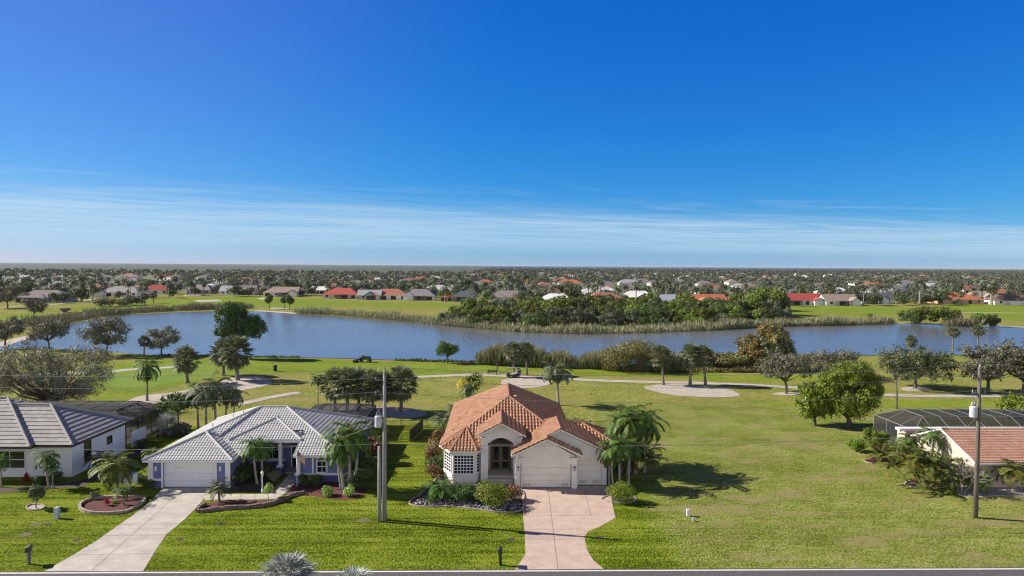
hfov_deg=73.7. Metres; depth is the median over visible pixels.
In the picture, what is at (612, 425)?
feather palm
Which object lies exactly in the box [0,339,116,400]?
oak tree
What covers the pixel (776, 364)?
oak tree
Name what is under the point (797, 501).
lawn
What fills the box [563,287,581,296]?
distant tree
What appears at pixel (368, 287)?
distant tree
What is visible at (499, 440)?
transom window
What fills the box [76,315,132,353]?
oak tree
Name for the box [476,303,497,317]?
mangrove bush
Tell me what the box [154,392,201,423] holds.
spreading tree
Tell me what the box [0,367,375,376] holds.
power line
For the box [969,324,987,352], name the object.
fan palm
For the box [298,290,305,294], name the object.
distant tree
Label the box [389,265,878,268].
sea water
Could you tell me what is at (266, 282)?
distant palm
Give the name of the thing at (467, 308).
mangrove bush
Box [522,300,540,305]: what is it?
mangrove bush
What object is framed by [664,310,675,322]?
mangrove bush
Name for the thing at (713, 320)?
mangrove bush
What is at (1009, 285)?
distant palm
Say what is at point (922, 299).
distant tree
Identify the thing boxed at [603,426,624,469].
feather palm
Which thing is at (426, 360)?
shore weeds
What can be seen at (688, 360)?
fan palm
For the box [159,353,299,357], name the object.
shore weeds
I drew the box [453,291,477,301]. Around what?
distant house
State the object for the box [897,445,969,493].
areca palm
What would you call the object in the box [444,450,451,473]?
window
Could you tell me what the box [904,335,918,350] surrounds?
fan palm
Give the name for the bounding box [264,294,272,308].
round tree
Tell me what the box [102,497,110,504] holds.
cordyline
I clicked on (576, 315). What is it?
mangrove bush
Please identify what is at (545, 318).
mangrove bush
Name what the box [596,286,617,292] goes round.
house
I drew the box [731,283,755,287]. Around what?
house
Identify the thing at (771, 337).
rusty tree
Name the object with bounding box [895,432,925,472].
feather palm
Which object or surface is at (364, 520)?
bare patch
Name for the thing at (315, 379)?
feather palm
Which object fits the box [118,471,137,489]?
equipment box
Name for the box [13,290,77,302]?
distant house
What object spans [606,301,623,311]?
mangrove bush
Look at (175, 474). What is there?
garage door
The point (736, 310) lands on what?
mangrove bush
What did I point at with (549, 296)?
distant house
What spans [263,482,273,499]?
young tree
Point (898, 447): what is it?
areca palm
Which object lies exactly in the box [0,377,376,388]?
power line
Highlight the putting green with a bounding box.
[102,364,218,387]
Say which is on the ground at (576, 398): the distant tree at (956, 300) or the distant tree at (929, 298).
the distant tree at (929, 298)
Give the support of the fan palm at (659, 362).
on the sand bunker at (686, 390)
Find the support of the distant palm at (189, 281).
on the ground at (576, 398)
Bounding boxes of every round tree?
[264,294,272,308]
[279,294,286,308]
[285,294,294,309]
[436,340,460,362]
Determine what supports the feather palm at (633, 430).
on the lawn at (797, 501)
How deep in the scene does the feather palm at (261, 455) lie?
66.63 m
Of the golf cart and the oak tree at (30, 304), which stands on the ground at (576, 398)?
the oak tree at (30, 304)
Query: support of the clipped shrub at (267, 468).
on the planting bed at (248, 485)
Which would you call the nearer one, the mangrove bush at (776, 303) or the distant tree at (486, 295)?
the mangrove bush at (776, 303)
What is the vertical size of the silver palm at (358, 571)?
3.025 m
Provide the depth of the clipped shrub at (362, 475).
64.79 m
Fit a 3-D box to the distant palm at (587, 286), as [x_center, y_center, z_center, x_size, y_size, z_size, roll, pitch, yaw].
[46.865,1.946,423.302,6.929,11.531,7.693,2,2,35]
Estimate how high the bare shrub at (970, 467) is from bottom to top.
3.357 m
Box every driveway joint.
[92,499,171,569]
[548,491,557,568]
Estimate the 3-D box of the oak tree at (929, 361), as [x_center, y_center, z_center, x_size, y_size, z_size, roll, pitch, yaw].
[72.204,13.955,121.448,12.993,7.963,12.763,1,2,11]
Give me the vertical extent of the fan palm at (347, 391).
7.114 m
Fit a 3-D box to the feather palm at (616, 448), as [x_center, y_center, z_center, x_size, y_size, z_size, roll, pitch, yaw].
[10.293,16.641,65.664,3.479,5.471,3.716,2,2,31]
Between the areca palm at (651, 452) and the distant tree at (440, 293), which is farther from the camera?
the distant tree at (440, 293)
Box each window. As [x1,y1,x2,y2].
[0,450,26,469]
[84,440,91,461]
[107,435,112,444]
[264,446,282,458]
[316,458,327,472]
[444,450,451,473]
[453,454,473,473]
[476,452,480,473]
[491,438,509,443]
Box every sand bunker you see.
[128,376,271,403]
[195,300,220,301]
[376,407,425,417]
[501,377,551,387]
[644,384,738,396]
[772,392,799,394]
[901,386,931,390]
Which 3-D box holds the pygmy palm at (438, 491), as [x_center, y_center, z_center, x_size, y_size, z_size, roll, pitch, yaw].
[-6.703,18.491,62.612,4.120,2.507,4.209,-1,3,-42]
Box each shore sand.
[0,336,28,345]
[173,355,460,361]
[256,310,297,313]
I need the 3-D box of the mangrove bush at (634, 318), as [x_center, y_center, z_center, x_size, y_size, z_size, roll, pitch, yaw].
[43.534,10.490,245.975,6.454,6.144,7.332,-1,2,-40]
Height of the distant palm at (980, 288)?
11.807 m
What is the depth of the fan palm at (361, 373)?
100.50 m
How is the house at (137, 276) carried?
on the ground at (576, 398)
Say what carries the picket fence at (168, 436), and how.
on the lawn at (797, 501)
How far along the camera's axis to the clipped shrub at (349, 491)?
62.81 m
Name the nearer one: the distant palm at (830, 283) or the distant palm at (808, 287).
the distant palm at (808, 287)
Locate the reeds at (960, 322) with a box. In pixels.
[941,315,984,326]
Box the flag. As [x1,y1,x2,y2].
[297,451,304,464]
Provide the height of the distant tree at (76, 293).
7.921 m
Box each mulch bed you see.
[81,498,142,510]
[202,481,365,510]
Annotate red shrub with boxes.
[424,464,441,477]
[504,484,523,500]
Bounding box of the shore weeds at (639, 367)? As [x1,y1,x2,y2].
[602,362,764,372]
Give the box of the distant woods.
[0,267,1023,291]
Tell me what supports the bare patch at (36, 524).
on the lawn at (797, 501)
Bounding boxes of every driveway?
[45,487,210,570]
[515,486,614,569]
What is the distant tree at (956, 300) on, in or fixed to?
on the fairway at (1011, 312)
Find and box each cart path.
[10,299,91,306]
[28,366,174,374]
[238,392,300,405]
[412,374,1019,396]
[962,312,992,312]
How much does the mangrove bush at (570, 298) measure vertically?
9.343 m
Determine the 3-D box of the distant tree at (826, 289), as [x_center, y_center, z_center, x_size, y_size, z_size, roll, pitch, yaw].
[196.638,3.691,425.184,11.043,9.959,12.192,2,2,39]
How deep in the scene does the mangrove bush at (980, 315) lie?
247.61 m
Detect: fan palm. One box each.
[138,335,150,355]
[139,293,148,304]
[149,292,157,302]
[170,344,202,382]
[207,338,235,375]
[217,334,256,379]
[318,366,345,402]
[329,365,366,402]
[347,366,368,402]
[355,368,388,404]
[369,370,399,411]
[386,365,419,411]
[503,340,523,374]
[520,340,535,374]
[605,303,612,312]
[648,344,672,384]
[678,342,703,384]
[691,344,714,385]
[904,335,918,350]
[945,326,961,354]
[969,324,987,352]
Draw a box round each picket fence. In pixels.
[157,428,195,437]
[376,431,435,440]
[382,419,437,428]
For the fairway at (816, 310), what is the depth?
340.43 m
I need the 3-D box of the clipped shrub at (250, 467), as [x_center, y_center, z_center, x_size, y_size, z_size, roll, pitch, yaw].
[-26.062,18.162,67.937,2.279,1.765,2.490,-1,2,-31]
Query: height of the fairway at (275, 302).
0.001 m
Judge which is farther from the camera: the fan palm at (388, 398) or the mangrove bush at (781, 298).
the mangrove bush at (781, 298)
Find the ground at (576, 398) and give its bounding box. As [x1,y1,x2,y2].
[0,292,1023,571]
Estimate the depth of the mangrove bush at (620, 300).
291.11 m
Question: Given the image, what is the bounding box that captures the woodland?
[0,262,1023,277]
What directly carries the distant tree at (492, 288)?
on the yards at (147, 277)
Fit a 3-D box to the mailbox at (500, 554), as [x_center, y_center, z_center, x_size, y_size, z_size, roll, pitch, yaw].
[-0.833,19.180,48.680,0.300,1.320,0.585,0,2,-1]
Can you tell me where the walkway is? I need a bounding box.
[204,473,293,499]
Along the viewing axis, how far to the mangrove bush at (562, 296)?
283.08 m
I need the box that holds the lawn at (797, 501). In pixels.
[0,400,1023,571]
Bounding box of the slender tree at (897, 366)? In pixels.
[884,353,912,408]
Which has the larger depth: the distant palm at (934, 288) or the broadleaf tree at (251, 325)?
the distant palm at (934, 288)
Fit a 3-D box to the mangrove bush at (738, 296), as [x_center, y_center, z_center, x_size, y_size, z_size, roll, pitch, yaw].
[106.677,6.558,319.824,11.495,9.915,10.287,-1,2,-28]
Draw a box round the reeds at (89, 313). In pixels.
[16,301,253,325]
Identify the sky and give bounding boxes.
[0,0,1023,268]
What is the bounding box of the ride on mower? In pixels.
[353,352,371,362]
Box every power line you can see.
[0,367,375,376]
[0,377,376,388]
[7,444,369,449]
[14,392,370,402]
[377,375,969,387]
[386,390,977,402]
[394,363,979,375]
[409,433,975,445]
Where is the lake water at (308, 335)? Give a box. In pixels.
[0,311,1023,365]
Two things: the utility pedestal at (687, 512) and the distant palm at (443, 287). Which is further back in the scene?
the distant palm at (443, 287)
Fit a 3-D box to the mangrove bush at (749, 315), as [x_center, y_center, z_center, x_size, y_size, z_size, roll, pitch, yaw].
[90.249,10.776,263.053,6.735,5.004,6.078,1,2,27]
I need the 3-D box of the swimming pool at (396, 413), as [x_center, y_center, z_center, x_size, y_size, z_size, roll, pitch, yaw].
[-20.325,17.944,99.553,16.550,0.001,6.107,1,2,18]
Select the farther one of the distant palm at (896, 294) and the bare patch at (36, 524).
the distant palm at (896, 294)
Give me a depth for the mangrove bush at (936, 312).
253.57 m
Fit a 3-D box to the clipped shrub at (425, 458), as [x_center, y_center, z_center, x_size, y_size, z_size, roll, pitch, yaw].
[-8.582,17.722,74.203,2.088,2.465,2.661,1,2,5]
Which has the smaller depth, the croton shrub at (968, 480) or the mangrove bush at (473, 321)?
the croton shrub at (968, 480)
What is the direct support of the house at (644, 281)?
on the ground at (576, 398)
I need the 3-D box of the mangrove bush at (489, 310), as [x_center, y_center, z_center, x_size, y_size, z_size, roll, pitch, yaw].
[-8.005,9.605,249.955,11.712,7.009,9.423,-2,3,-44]
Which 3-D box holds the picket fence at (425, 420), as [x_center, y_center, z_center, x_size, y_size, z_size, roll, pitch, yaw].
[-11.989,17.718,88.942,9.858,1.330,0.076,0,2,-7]
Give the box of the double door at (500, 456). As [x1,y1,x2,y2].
[490,445,510,469]
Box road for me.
[0,567,1023,575]
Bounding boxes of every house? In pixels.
[0,396,133,476]
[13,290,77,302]
[87,283,110,291]
[94,286,152,296]
[120,273,139,276]
[121,275,142,278]
[141,405,373,487]
[147,285,166,293]
[188,284,215,293]
[218,286,232,294]
[229,285,258,294]
[262,287,300,296]
[312,286,326,293]
[323,288,357,298]
[357,290,382,299]
[373,289,406,299]
[403,289,436,300]
[427,285,449,294]
[439,383,610,488]
[441,294,452,300]
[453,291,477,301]
[488,290,529,301]
[535,282,551,285]
[539,289,562,293]
[543,293,567,299]
[564,280,582,285]
[581,289,596,294]
[591,292,625,300]
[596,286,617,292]
[617,279,637,284]
[617,283,639,289]
[622,291,647,298]
[638,279,648,284]
[659,294,675,301]
[690,294,726,301]
[695,281,710,285]
[724,279,737,284]
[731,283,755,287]
[749,281,760,284]
[787,293,823,304]
[814,283,822,288]
[818,294,861,305]
[858,292,893,303]
[859,282,883,285]
[866,288,892,291]
[893,285,904,288]
[895,427,1023,486]
[899,280,916,285]
[925,293,983,303]
[954,286,976,292]
[967,291,989,300]
[984,293,1023,304]
[996,289,1007,294]
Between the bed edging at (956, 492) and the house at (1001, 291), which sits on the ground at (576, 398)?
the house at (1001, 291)
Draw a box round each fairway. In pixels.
[0,297,459,320]
[73,358,817,400]
[746,399,1002,407]
[786,305,911,315]
[943,303,1023,320]
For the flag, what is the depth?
65.57 m
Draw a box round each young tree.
[27,483,45,507]
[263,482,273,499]
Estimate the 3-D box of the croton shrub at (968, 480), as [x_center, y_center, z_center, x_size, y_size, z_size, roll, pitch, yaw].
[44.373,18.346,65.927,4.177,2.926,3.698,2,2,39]
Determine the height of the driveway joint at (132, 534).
0.001 m
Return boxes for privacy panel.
[409,419,422,441]
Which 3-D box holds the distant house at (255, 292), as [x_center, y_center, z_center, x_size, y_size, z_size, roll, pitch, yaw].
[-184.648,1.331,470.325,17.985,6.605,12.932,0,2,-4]
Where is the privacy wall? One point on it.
(140, 433)
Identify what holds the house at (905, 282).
on the ground at (576, 398)
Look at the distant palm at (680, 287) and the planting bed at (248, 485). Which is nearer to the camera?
the planting bed at (248, 485)
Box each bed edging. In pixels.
[25,503,45,510]
[78,495,145,514]
[195,490,304,512]
[408,475,524,512]
[601,494,636,503]
[863,457,889,463]
[904,480,956,488]
[955,484,1023,497]
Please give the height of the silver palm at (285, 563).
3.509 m
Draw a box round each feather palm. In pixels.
[0,450,13,487]
[31,448,60,487]
[40,462,62,488]
[82,450,118,474]
[88,450,146,491]
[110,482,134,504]
[141,447,159,457]
[236,434,272,484]
[246,440,275,481]
[309,374,326,403]
[318,427,363,490]
[320,416,375,487]
[324,445,351,489]
[331,419,377,484]
[596,437,628,488]
[597,446,621,486]
[599,433,636,484]
[600,410,641,472]
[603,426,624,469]
[608,406,655,476]
[614,435,647,485]
[616,403,661,473]
[627,407,670,472]
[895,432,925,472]
[913,423,951,455]
[988,459,1023,491]
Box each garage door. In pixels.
[164,463,214,486]
[521,461,570,486]
[578,458,601,483]
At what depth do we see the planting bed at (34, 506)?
59.70 m
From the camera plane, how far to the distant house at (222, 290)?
465.87 m
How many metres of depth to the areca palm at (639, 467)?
69.61 m
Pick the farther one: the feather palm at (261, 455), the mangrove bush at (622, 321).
the mangrove bush at (622, 321)
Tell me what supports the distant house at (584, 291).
on the ground at (576, 398)
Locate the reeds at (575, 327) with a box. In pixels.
[293,306,720,333]
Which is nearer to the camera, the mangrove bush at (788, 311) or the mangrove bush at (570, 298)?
the mangrove bush at (788, 311)
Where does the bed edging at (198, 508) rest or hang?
on the lawn at (797, 501)
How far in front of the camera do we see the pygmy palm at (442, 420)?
86.46 m
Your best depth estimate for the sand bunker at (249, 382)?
120.64 m
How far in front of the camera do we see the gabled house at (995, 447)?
69.08 m
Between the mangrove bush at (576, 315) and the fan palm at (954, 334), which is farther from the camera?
the mangrove bush at (576, 315)
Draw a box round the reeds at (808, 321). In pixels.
[708,313,896,329]
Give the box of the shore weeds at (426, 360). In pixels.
[394,357,476,362]
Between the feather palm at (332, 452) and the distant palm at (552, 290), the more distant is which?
the distant palm at (552, 290)
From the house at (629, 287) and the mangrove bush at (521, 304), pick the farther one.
the house at (629, 287)
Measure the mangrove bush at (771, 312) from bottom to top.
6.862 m
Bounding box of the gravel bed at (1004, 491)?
[957,485,1023,496]
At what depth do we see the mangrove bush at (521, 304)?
257.46 m
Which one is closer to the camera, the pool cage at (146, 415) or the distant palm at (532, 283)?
the pool cage at (146, 415)
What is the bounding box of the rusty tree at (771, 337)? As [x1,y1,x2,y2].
[733,322,797,367]
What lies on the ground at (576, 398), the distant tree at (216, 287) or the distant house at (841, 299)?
the distant tree at (216, 287)
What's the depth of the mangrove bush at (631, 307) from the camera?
250.35 m
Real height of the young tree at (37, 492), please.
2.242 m
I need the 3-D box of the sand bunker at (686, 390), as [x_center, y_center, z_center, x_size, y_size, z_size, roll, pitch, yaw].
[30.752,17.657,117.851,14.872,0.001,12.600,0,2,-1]
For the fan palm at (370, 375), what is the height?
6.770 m
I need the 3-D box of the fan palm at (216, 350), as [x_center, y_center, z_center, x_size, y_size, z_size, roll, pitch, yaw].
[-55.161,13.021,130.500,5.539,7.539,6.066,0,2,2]
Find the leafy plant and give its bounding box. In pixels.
[979,472,991,492]
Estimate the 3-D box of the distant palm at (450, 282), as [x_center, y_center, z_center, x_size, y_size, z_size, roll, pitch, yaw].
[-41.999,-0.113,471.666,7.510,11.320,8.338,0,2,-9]
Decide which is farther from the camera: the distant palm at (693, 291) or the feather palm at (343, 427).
the distant palm at (693, 291)
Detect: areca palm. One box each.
[612,443,659,473]
[623,441,673,469]
[874,442,965,494]
[882,437,924,462]
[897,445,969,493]
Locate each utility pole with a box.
[375,368,386,520]
[377,446,380,521]
[969,364,986,518]
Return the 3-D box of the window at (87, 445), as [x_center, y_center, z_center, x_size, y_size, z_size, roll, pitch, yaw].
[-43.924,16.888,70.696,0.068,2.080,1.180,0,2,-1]
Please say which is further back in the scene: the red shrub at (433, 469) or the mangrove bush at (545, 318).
the mangrove bush at (545, 318)
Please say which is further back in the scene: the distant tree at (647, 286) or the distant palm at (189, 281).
the distant tree at (647, 286)
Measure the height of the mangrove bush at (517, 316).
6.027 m
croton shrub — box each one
[360,436,382,456]
[425,441,443,457]
[428,429,443,443]
[859,441,896,462]
[954,463,996,493]
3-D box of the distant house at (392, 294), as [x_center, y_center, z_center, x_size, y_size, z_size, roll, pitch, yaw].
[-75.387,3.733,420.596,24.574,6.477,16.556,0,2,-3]
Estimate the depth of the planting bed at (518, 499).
62.11 m
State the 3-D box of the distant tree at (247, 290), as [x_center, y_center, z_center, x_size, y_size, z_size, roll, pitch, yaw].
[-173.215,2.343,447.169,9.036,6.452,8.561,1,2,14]
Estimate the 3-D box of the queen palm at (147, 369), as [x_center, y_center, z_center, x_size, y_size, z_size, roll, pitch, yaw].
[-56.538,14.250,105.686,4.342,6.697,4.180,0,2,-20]
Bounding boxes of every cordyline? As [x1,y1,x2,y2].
[18,471,33,483]
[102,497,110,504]
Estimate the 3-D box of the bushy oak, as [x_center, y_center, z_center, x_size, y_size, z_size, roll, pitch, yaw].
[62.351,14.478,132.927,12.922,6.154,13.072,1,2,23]
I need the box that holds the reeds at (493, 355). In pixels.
[471,341,608,368]
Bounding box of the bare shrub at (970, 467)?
[937,457,991,492]
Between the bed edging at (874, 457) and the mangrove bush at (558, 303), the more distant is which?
the mangrove bush at (558, 303)
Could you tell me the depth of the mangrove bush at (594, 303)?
269.16 m
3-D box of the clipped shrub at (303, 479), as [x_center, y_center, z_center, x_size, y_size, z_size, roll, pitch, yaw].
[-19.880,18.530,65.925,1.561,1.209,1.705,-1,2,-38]
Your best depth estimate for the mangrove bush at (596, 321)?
243.76 m
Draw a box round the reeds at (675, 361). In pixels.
[664,349,750,368]
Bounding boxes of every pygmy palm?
[204,477,236,502]
[415,477,459,503]
[428,411,450,432]
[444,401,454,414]
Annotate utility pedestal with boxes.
[53,507,60,518]
[686,509,689,516]
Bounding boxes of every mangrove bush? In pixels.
[436,311,452,321]
[448,306,459,313]
[450,310,466,319]
[456,303,473,315]
[460,296,474,308]
[463,298,486,310]
[465,315,480,326]
[466,308,485,318]
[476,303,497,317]
[477,314,491,322]
[481,305,500,316]
[486,297,516,309]
[488,317,502,324]
[491,306,512,318]
[499,316,511,323]
[510,302,528,308]
[510,306,521,317]
[511,309,527,323]
[519,305,540,315]
[520,314,543,325]
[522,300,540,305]
[528,296,543,303]
[531,306,553,320]
[540,300,554,306]
[541,298,578,314]
[541,307,564,320]
[542,315,549,325]
[545,295,566,300]
[547,317,558,325]
[555,306,571,317]
[557,315,572,325]
[566,309,583,323]
[567,295,584,301]
[572,299,585,311]
[574,297,592,309]
[581,310,595,324]
[585,295,614,303]
[586,307,597,315]
[587,300,601,308]
[592,314,603,324]
[593,305,608,315]
[597,294,622,302]
[598,312,620,326]
[602,309,620,318]
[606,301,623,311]
[614,308,633,321]
[617,318,624,326]
[623,309,641,324]
[624,300,635,306]
[624,304,649,323]
[626,301,655,312]
[627,297,648,302]
[636,316,648,324]
[638,306,661,322]
[645,291,660,303]
[649,315,659,324]
[655,305,666,316]
[657,317,669,325]
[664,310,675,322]
[668,301,682,315]
[673,315,682,324]
[675,292,694,299]
[676,298,698,305]
[676,308,689,318]
[677,299,696,319]
[685,316,694,322]
[686,305,709,319]
[693,317,704,323]
[696,299,707,308]
[704,297,727,318]
[704,307,719,320]
[710,313,729,321]
[710,317,716,322]
[713,301,735,318]
[716,307,728,314]
[723,304,746,317]
[726,313,745,323]
[729,291,744,302]
[734,300,752,310]
[738,291,776,301]
[743,310,754,320]
[744,295,762,317]
[752,288,782,293]
[752,308,768,320]
[753,301,772,310]
[757,306,781,320]
[766,299,782,312]
[768,289,790,309]
[774,307,795,319]
[897,308,926,323]
[912,305,938,322]
[924,305,957,324]
[941,309,962,318]
[969,312,988,324]
[985,313,1001,326]
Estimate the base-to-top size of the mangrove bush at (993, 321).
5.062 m
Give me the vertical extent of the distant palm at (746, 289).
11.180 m
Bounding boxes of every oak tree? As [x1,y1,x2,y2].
[0,284,25,307]
[0,315,28,344]
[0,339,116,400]
[19,297,48,316]
[23,318,73,348]
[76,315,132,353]
[143,325,182,355]
[754,347,815,393]
[873,342,960,387]
[953,343,1023,392]
[970,338,1023,395]
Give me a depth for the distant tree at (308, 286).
526.77 m
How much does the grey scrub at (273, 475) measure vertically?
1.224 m
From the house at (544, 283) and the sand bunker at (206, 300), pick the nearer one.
the sand bunker at (206, 300)
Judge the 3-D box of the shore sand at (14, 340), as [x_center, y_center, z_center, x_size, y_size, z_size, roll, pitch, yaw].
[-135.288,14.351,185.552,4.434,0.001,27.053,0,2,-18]
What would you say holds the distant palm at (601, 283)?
on the ground at (576, 398)
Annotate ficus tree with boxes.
[792,379,839,424]
[815,359,885,427]
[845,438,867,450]
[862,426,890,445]
[994,391,1023,409]
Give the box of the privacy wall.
[131,427,145,446]
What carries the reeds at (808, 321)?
on the ground at (576, 398)
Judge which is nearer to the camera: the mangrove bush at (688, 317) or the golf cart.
the golf cart
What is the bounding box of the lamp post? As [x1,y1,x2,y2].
[261,471,263,492]
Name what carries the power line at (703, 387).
attached to the utility pole at (974, 411)
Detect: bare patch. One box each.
[17,533,32,536]
[28,523,40,525]
[356,518,370,521]
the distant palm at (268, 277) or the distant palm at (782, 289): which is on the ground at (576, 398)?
the distant palm at (268, 277)
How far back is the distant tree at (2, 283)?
458.07 m
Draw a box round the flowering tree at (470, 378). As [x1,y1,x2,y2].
[456,371,484,393]
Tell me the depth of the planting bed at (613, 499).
62.43 m
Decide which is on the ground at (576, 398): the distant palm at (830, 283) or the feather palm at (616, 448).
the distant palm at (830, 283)
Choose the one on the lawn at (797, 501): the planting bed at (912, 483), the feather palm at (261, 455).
the planting bed at (912, 483)
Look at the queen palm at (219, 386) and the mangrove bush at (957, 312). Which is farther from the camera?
the mangrove bush at (957, 312)
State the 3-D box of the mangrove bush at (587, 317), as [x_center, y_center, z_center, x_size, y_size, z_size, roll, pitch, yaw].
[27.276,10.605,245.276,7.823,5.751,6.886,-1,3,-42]
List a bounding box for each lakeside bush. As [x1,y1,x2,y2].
[107,298,127,305]
[592,338,670,369]
[702,351,738,368]
[728,352,754,364]
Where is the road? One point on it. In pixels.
(1003, 572)
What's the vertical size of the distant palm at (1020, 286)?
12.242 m
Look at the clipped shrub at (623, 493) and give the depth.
61.50 m
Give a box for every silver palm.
[151,412,179,435]
[255,549,319,575]
[336,565,372,575]
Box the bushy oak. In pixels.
[799,348,867,370]
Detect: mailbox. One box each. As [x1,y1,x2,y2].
[24,544,32,564]
[498,546,501,565]
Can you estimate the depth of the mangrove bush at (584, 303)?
265.20 m
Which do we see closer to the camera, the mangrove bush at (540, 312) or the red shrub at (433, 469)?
the red shrub at (433, 469)
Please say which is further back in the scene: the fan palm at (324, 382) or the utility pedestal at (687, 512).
the fan palm at (324, 382)
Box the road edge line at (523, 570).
[0,568,1023,573]
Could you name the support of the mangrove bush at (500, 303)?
on the ground at (576, 398)
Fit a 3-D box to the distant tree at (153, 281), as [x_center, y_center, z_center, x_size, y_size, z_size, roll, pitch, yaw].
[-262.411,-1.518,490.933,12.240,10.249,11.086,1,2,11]
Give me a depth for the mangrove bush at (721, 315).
243.89 m
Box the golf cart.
[506,367,519,377]
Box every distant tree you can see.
[0,280,10,286]
[15,281,37,292]
[48,292,61,302]
[49,284,60,287]
[56,293,71,302]
[70,288,90,301]
[88,287,99,295]
[98,285,106,289]
[113,291,123,297]
[142,279,155,285]
[164,289,177,297]
[166,282,182,290]
[189,288,199,293]
[211,284,223,293]
[226,285,242,295]
[242,287,254,295]
[258,288,267,293]
[282,280,300,286]
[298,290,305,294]
[301,284,310,289]
[305,287,314,293]
[313,279,327,285]
[338,284,349,287]
[362,282,371,289]
[397,283,406,290]
[429,287,438,293]
[437,290,450,297]
[451,288,461,295]
[482,291,493,301]
[486,285,497,291]
[513,291,529,299]
[530,290,541,297]
[534,285,544,290]
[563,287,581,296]
[640,285,650,289]
[819,286,837,294]
[857,293,869,303]
[865,293,883,304]
[894,296,908,303]
[902,290,915,301]
[909,295,917,303]
[912,296,925,302]
[921,295,933,303]
[933,290,950,303]
[950,298,960,303]
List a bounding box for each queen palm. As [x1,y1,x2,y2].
[131,357,161,400]
[181,382,206,428]
[185,381,222,424]
[196,370,232,419]
[213,382,238,414]
[222,384,248,412]
[458,381,477,397]
[539,357,580,402]
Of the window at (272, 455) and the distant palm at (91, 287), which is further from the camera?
the distant palm at (91, 287)
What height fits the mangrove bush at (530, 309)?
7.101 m
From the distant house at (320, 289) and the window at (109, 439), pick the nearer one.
the window at (109, 439)
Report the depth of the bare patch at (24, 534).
53.64 m
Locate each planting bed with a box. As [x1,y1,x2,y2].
[0,447,144,492]
[28,505,42,508]
[216,473,285,492]
[410,476,521,510]
[611,497,634,501]
[865,458,887,462]
[906,481,955,486]
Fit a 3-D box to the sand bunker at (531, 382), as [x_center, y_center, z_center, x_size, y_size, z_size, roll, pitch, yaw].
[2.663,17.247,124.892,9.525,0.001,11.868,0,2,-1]
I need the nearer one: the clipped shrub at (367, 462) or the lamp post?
the lamp post
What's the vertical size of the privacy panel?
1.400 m
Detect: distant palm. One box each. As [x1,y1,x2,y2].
[3,279,13,286]
[18,276,30,292]
[37,281,44,288]
[42,276,51,286]
[67,279,77,290]
[73,274,88,288]
[77,281,87,300]
[86,279,96,295]
[86,283,99,301]
[123,281,132,294]
[135,280,147,292]
[154,272,167,284]
[165,283,172,297]
[169,275,179,287]
[183,282,191,295]
[185,280,193,294]
[201,281,206,294]
[224,278,234,285]
[260,274,274,288]
[261,279,271,288]
[281,278,289,286]
[298,278,306,289]
[303,279,311,295]
[407,279,416,289]
[429,275,439,286]
[440,286,449,301]
[446,280,456,290]
[453,273,462,287]
[494,283,505,289]
[500,273,513,286]
[502,279,511,286]
[513,282,520,289]
[520,273,531,286]
[529,282,537,291]
[545,286,556,292]
[582,282,592,291]
[589,282,601,292]
[594,278,606,291]
[612,285,621,293]
[620,284,628,292]
[630,283,641,296]
[649,278,663,291]
[658,276,675,293]
[671,281,680,290]
[678,284,685,293]
[689,288,699,292]
[699,283,709,293]
[720,283,729,292]
[741,286,752,292]
[763,277,774,287]
[775,286,789,293]
[794,283,804,292]
[805,284,813,292]
[815,287,825,293]
[822,281,834,286]
[858,284,869,305]
[874,284,882,291]
[882,286,890,291]
[891,290,901,304]
[911,278,930,304]
[928,286,938,291]
[946,287,957,292]
[955,284,964,292]
[958,291,965,304]
[972,277,987,285]
[976,284,987,298]
[979,278,999,304]
[988,285,998,304]
[1005,282,1015,290]
[1007,288,1020,293]
[1013,282,1023,288]
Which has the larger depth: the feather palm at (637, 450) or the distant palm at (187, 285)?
the distant palm at (187, 285)
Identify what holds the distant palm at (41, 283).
on the ground at (576, 398)
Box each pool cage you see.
[28,401,163,444]
[311,403,375,433]
[874,409,1023,445]
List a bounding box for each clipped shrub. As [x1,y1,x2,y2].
[33,475,48,483]
[45,471,63,482]
[99,469,114,489]
[134,438,149,446]
[137,474,147,485]
[143,479,155,487]
[232,465,251,482]
[240,461,260,478]
[256,464,275,478]
[297,473,314,485]
[307,474,322,485]
[321,485,333,496]
[343,468,372,488]
[343,484,354,496]
[351,454,377,471]
[370,435,388,452]
[424,440,441,461]
[424,455,443,469]
[450,482,477,501]
[474,480,510,506]
[605,481,636,503]
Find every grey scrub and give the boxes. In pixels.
[59,308,70,311]
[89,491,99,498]
[92,298,113,306]
[121,295,144,304]
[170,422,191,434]
[266,469,280,482]
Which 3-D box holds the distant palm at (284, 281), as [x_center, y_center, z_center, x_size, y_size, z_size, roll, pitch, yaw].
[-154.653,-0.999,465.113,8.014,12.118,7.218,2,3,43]
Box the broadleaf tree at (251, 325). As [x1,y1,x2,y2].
[211,301,268,339]
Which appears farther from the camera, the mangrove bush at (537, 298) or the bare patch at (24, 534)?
the mangrove bush at (537, 298)
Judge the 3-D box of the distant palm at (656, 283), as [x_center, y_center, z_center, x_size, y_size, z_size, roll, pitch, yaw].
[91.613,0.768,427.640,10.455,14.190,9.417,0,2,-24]
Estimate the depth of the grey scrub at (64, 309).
291.27 m
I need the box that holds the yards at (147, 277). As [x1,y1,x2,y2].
[1,272,1021,296]
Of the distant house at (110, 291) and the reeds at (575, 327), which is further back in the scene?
the distant house at (110, 291)
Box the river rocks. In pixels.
[415,496,521,510]
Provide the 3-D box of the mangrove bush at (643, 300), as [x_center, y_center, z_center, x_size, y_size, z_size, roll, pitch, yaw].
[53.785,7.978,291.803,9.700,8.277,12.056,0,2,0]
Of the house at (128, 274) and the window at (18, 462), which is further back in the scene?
the house at (128, 274)

